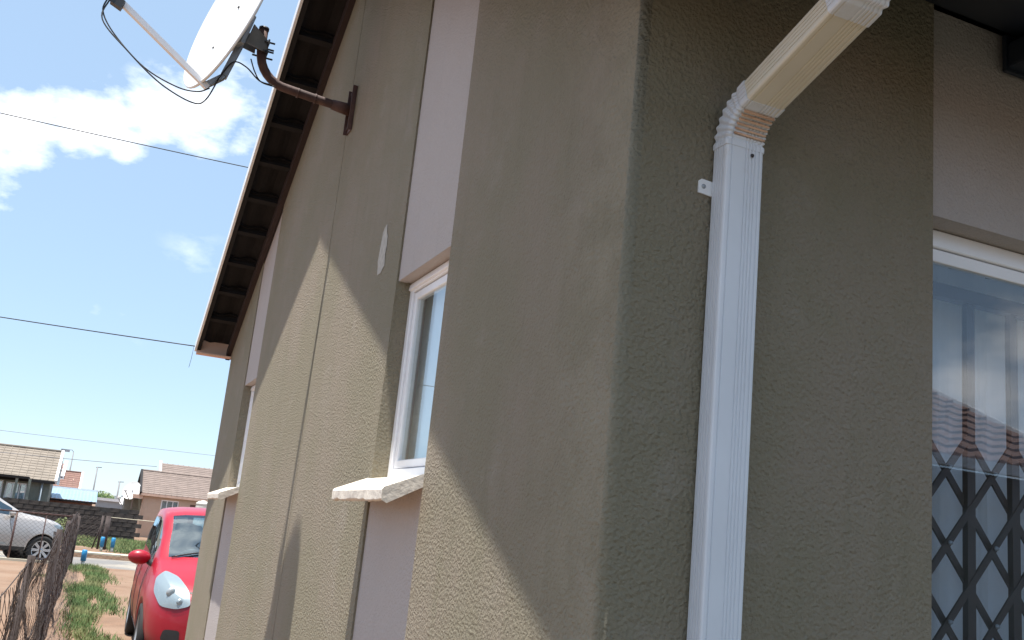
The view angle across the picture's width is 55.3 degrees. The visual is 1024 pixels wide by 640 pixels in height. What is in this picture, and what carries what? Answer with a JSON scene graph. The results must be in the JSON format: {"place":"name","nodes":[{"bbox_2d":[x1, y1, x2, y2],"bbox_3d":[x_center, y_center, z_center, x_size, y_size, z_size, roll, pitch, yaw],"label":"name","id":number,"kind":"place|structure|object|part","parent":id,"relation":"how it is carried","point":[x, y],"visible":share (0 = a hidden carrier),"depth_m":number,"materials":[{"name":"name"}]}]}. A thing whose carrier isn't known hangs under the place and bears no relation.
{"place":"outdoors","nodes":[
{"label":"outdoors","id":0,"kind":"place"},
{"bbox_2d":[0,551,136,569],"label":"road","id":1,"kind":"structure","parent":0,"point":[118,564],"depth_m":25.79,"materials":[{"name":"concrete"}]},
{"bbox_2d":[0,498,61,559],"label":"parked suv","id":2,"kind":"object","parent":1,"relation":"on","point":[28,528],"visible":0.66,"depth_m":22.95,"materials":[{"name":"silver metal"}]},
{"bbox_2d":[0,500,146,639],"bbox_3d":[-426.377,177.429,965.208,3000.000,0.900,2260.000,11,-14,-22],"label":"ground","id":3,"kind":"structure","parent":0,"point":[112,624],"depth_m":15.46,"materials":[{"name":"soil"}]},
{"bbox_2d":[0,443,64,501],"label":"neighbour house","id":4,"kind":"structure","parent":3,"relation":"on","point":[27,476],"depth_m":43.04,"materials":[{"name":"beige tile"}]},
{"bbox_2d":[0,480,3,496],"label":"window","id":5,"kind":"structure","parent":4,"relation":"in","point":[1,481],"depth_m":42.23,"materials":[{"name":"grey glass"}]},
{"bbox_2d":[3,481,26,498],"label":"window","id":6,"kind":"structure","parent":4,"relation":"in","point":[21,488],"depth_m":42.45,"materials":[{"name":"grey glass"}]},
{"bbox_2d":[60,461,67,478],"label":"roof section","id":7,"kind":"object","parent":4,"relation":"attached to","point":[64,466],"visible":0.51,"depth_m":60.20,"materials":[{"name":"white tile"}]},
{"bbox_2d":[0,511,78,639],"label":"wire fence","id":8,"kind":"object","parent":3,"relation":"on","point":[59,561],"visible":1,"depth_m":6.49,"materials":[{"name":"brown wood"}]},
{"bbox_2d":[0,509,80,563],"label":"front fence","id":9,"kind":"object","parent":3,"relation":"on","point":[25,560],"visible":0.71,"depth_m":21.85,"materials":[{"name":"metal"}]},
{"bbox_2d":[55,518,69,531],"bbox_3d":[-18.097,8.635,39.194,1.175,1.439,1.195,11,-14,-22],"label":"shrub","id":10,"kind":"object","parent":3,"relation":"on","point":[64,522],"visible":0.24,"depth_m":39.20,"materials":[{"name":"green plant"}]},
{"bbox_2d":[61,449,73,470],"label":"street lamp","id":11,"kind":"object","parent":3,"relation":"on","point":[66,450],"visible":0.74,"depth_m":76.79,"materials":[{"name":"grey metal"}]},
{"bbox_2d":[53,470,83,499],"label":"neighbour house","id":12,"kind":"structure","parent":3,"relation":"on","point":[72,479],"depth_m":58.76,"materials":[{"name":"red tile"}]},
{"bbox_2d":[0,497,142,539],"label":"block wall","id":13,"kind":"structure","parent":3,"relation":"on","point":[124,528],"depth_m":41.47,"materials":[{"name":"grey concrete"}]},
{"bbox_2d":[49,486,97,505],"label":"shack","id":14,"kind":"structure","parent":3,"relation":"on","point":[73,495],"depth_m":47.53,"materials":[{"name":"blue metal"}]},
{"bbox_2d":[80,550,87,563],"bbox_3d":[-9.701,5.395,22.108,0.121,0.380,0.124,11,-14,-22],"label":"meter post","id":15,"kind":"object","parent":3,"relation":"on","point":[83,556],"visible":0.86,"depth_m":22.07,"materials":[{"name":"blue plastic"}]},
{"bbox_2d":[54,562,128,639],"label":"grass strip","id":16,"kind":"object","parent":3,"relation":"on","point":[80,594],"depth_m":13.92,"materials":[{"name":"green plant"}]},
{"bbox_2d":[93,467,101,489],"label":"utility pole","id":17,"kind":"object","parent":3,"relation":"on","point":[95,477],"visible":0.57,"depth_m":68.24,"materials":[{"name":"grey metal"}]},
{"bbox_2d":[74,551,127,556],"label":"kerb","id":18,"kind":"structure","parent":3,"relation":"on","point":[100,553],"depth_m":27.60,"materials":[{"name":"concrete"}]},
{"bbox_2d":[99,537,104,550],"bbox_3d":[-12.287,6.721,29.258,0.121,0.440,0.124,11,-14,-22],"label":"meter post","id":19,"kind":"object","parent":3,"relation":"on","point":[102,541],"visible":1,"depth_m":29.22,"materials":[{"name":"blue plastic"}]},
{"bbox_2d":[61,532,145,553],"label":"verge grass","id":20,"kind":"structure","parent":3,"relation":"on","point":[125,545],"depth_m":33.89,"materials":[{"name":"green plant"}]},
{"bbox_2d":[97,491,114,498],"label":"shrub","id":21,"kind":"object","parent":3,"relation":"on","point":[105,495],"visible":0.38,"depth_m":63.55,"materials":[{"name":"green plant"}]},
{"bbox_2d":[95,497,122,508],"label":"shed","id":22,"kind":"structure","parent":3,"relation":"on","point":[107,503],"depth_m":60.09,"materials":[{"name":"metal"}]},
{"bbox_2d":[20,509,202,549],"bbox_3d":[-11.721,6.813,30.711,9.851,1.073,0.150,11,-14,-22],"label":"street fence","id":23,"kind":"object","parent":3,"relation":"on","point":[107,527],"visible":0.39,"depth_m":30.25,"materials":[{"name":"metal"}]},
{"bbox_2d":[110,538,115,551],"bbox_3d":[-12.012,6.775,29.370,0.121,0.440,0.124,11,-14,-22],"label":"meter post","id":24,"kind":"object","parent":3,"relation":"on","point":[112,545],"visible":0.97,"depth_m":29.33,"materials":[{"name":"blue plastic"}]},
{"bbox_2d":[121,496,141,519],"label":"outbuilding","id":25,"kind":"structure","parent":3,"relation":"on","point":[126,505],"depth_m":53.52,"materials":[{"name":"metal"}]},
{"bbox_2d":[124,507,205,639],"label":"parked car","id":26,"kind":"object","parent":3,"relation":"on","point":[165,560],"visible":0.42,"depth_m":9.53,"materials":[{"name":"red paint"}]},
{"bbox_3d":[-4.121,2.428,11.209,0.065,0.372,0.691,11,-14,-21],"label":"side window","id":27,"kind":"part","parent":26,"relation":"part of","materials":[{"name":"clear glass"}]},
{"bbox_3d":[-3.775,2.313,10.370,0.065,0.447,1.057,11,-14,-21],"label":"side window","id":28,"kind":"part","parent":26,"relation":"part of","materials":[{"name":"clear glass"}]},
{"bbox_2d":[132,460,212,537],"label":"neighbour house","id":29,"kind":"structure","parent":3,"relation":"on","point":[165,485],"depth_m":53.74,"materials":[{"name":"beige tile"}]},
{"bbox_2d":[123,481,140,508],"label":"satellite dish","id":30,"kind":"object","parent":29,"relation":"attached to","point":[130,489],"visible":1,"depth_m":53.02,"materials":[{"name":"white metal"}]},
{"bbox_2d":[160,500,178,519],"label":"window","id":31,"kind":"structure","parent":29,"relation":"in","point":[164,503],"depth_m":53.21,"materials":[{"name":"grey glass"}]},
{"bbox_2d":[187,505,195,523],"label":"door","id":32,"kind":"structure","parent":29,"relation":"in","point":[190,519],"depth_m":53.47,"materials":[{"name":"white wood"}]},
{"bbox_2d":[193,500,206,531],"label":"water tank","id":33,"kind":"object","parent":3,"relation":"on","point":[200,521],"visible":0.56,"depth_m":52.42,"materials":[{"name":"white plastic"}]},
{"bbox_2d":[185,0,1023,639],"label":"house","id":34,"kind":"structure","parent":3,"relation":"on","point":[677,258],"depth_m":2.10,"materials":[{"name":"paint"}]},
{"bbox_2d":[0,317,194,346],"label":"power line","id":35,"kind":"object","parent":34,"relation":"attached to","point":[99,332],"visible":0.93,"depth_m":7.69,"materials":[{"name":"black"}]},
{"bbox_2d":[101,0,357,135],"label":"satellite dish","id":36,"kind":"object","parent":34,"relation":"attached to","point":[224,30],"visible":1,"depth_m":4.36,"materials":[{"name":"grey metal"}]},
{"bbox_2d":[236,385,254,486],"bbox_3d":[-1.604,0.712,6.056,0.053,0.655,0.510,11,-14,-22],"label":"window","id":37,"kind":"structure","parent":34,"relation":"in","point":[253,387],"depth_m":6.24,"materials":[{"name":"white glass"}]},
{"bbox_2d":[387,260,448,476],"bbox_3d":[-0.249,0.155,2.990,0.053,0.655,0.535,11,-14,-22],"label":"window","id":38,"kind":"structure","parent":34,"relation":"in","point":[435,281],"depth_m":3.17,"materials":[{"name":"white metal"}]},
{"bbox_2d":[408,288,445,458],"bbox_3d":[-0.183,0.141,3.025,0.010,0.700,0.524,13,-14,-28],"label":"window pane","id":39,"kind":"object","parent":34,"relation":"hanging from","point":[426,379],"visible":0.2,"depth_m":3.18,"materials":[{"name":"clear glass"}]},
{"bbox_2d":[931,264,1023,639],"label":"curtain","id":40,"kind":"object","parent":34,"relation":"hanging from","point":[990,443],"visible":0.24,"depth_m":2.64,"materials":[{"name":"grey fabric"}]},
{"bbox_2d":[932,281,1023,639],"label":"security gate","id":41,"kind":"structure","parent":34,"relation":"attached to","point":[970,499],"depth_m":2.41,"materials":[{"name":"black metal"}]},
{"bbox_2d":[933,230,1023,287],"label":"sliding door","id":42,"kind":"structure","parent":34,"relation":"in","point":[949,251],"depth_m":2.29,"materials":[{"name":"white metal"}]},
{"bbox_2d":[1002,34,1023,79],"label":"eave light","id":43,"kind":"object","parent":34,"relation":"attached to","point":[1012,56],"visible":1,"depth_m":2.30,"materials":[{"name":"black"}]},
{"bbox_2d":[0,452,156,466],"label":"power line","id":44,"kind":"object","parent":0,"point":[74,459],"visible":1,"depth_m":36.47,"materials":[{"name":"black metal"}]},
{"bbox_2d":[0,430,214,455],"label":"power line","id":45,"kind":"object","parent":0,"point":[103,442],"visible":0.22,"depth_m":27.92,"materials":[{"name":"black metal"}]},
{"bbox_2d":[117,496,123,504],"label":"satellite dish","id":46,"kind":"object","parent":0,"point":[121,500],"visible":0.27,"depth_m":57.75,"materials":[{"name":"white metal"}]},
{"bbox_2d":[0,112,247,167],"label":"power line","id":47,"kind":"object","parent":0,"point":[120,139],"visible":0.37,"depth_m":11.84,"materials":[{"name":"black"}]},
{"bbox_2d":[0,0,298,496],"label":"sky","id":48,"kind":"structure","parent":0,"point":[98,233],"materials":[{"name":"blue"}]}
]}

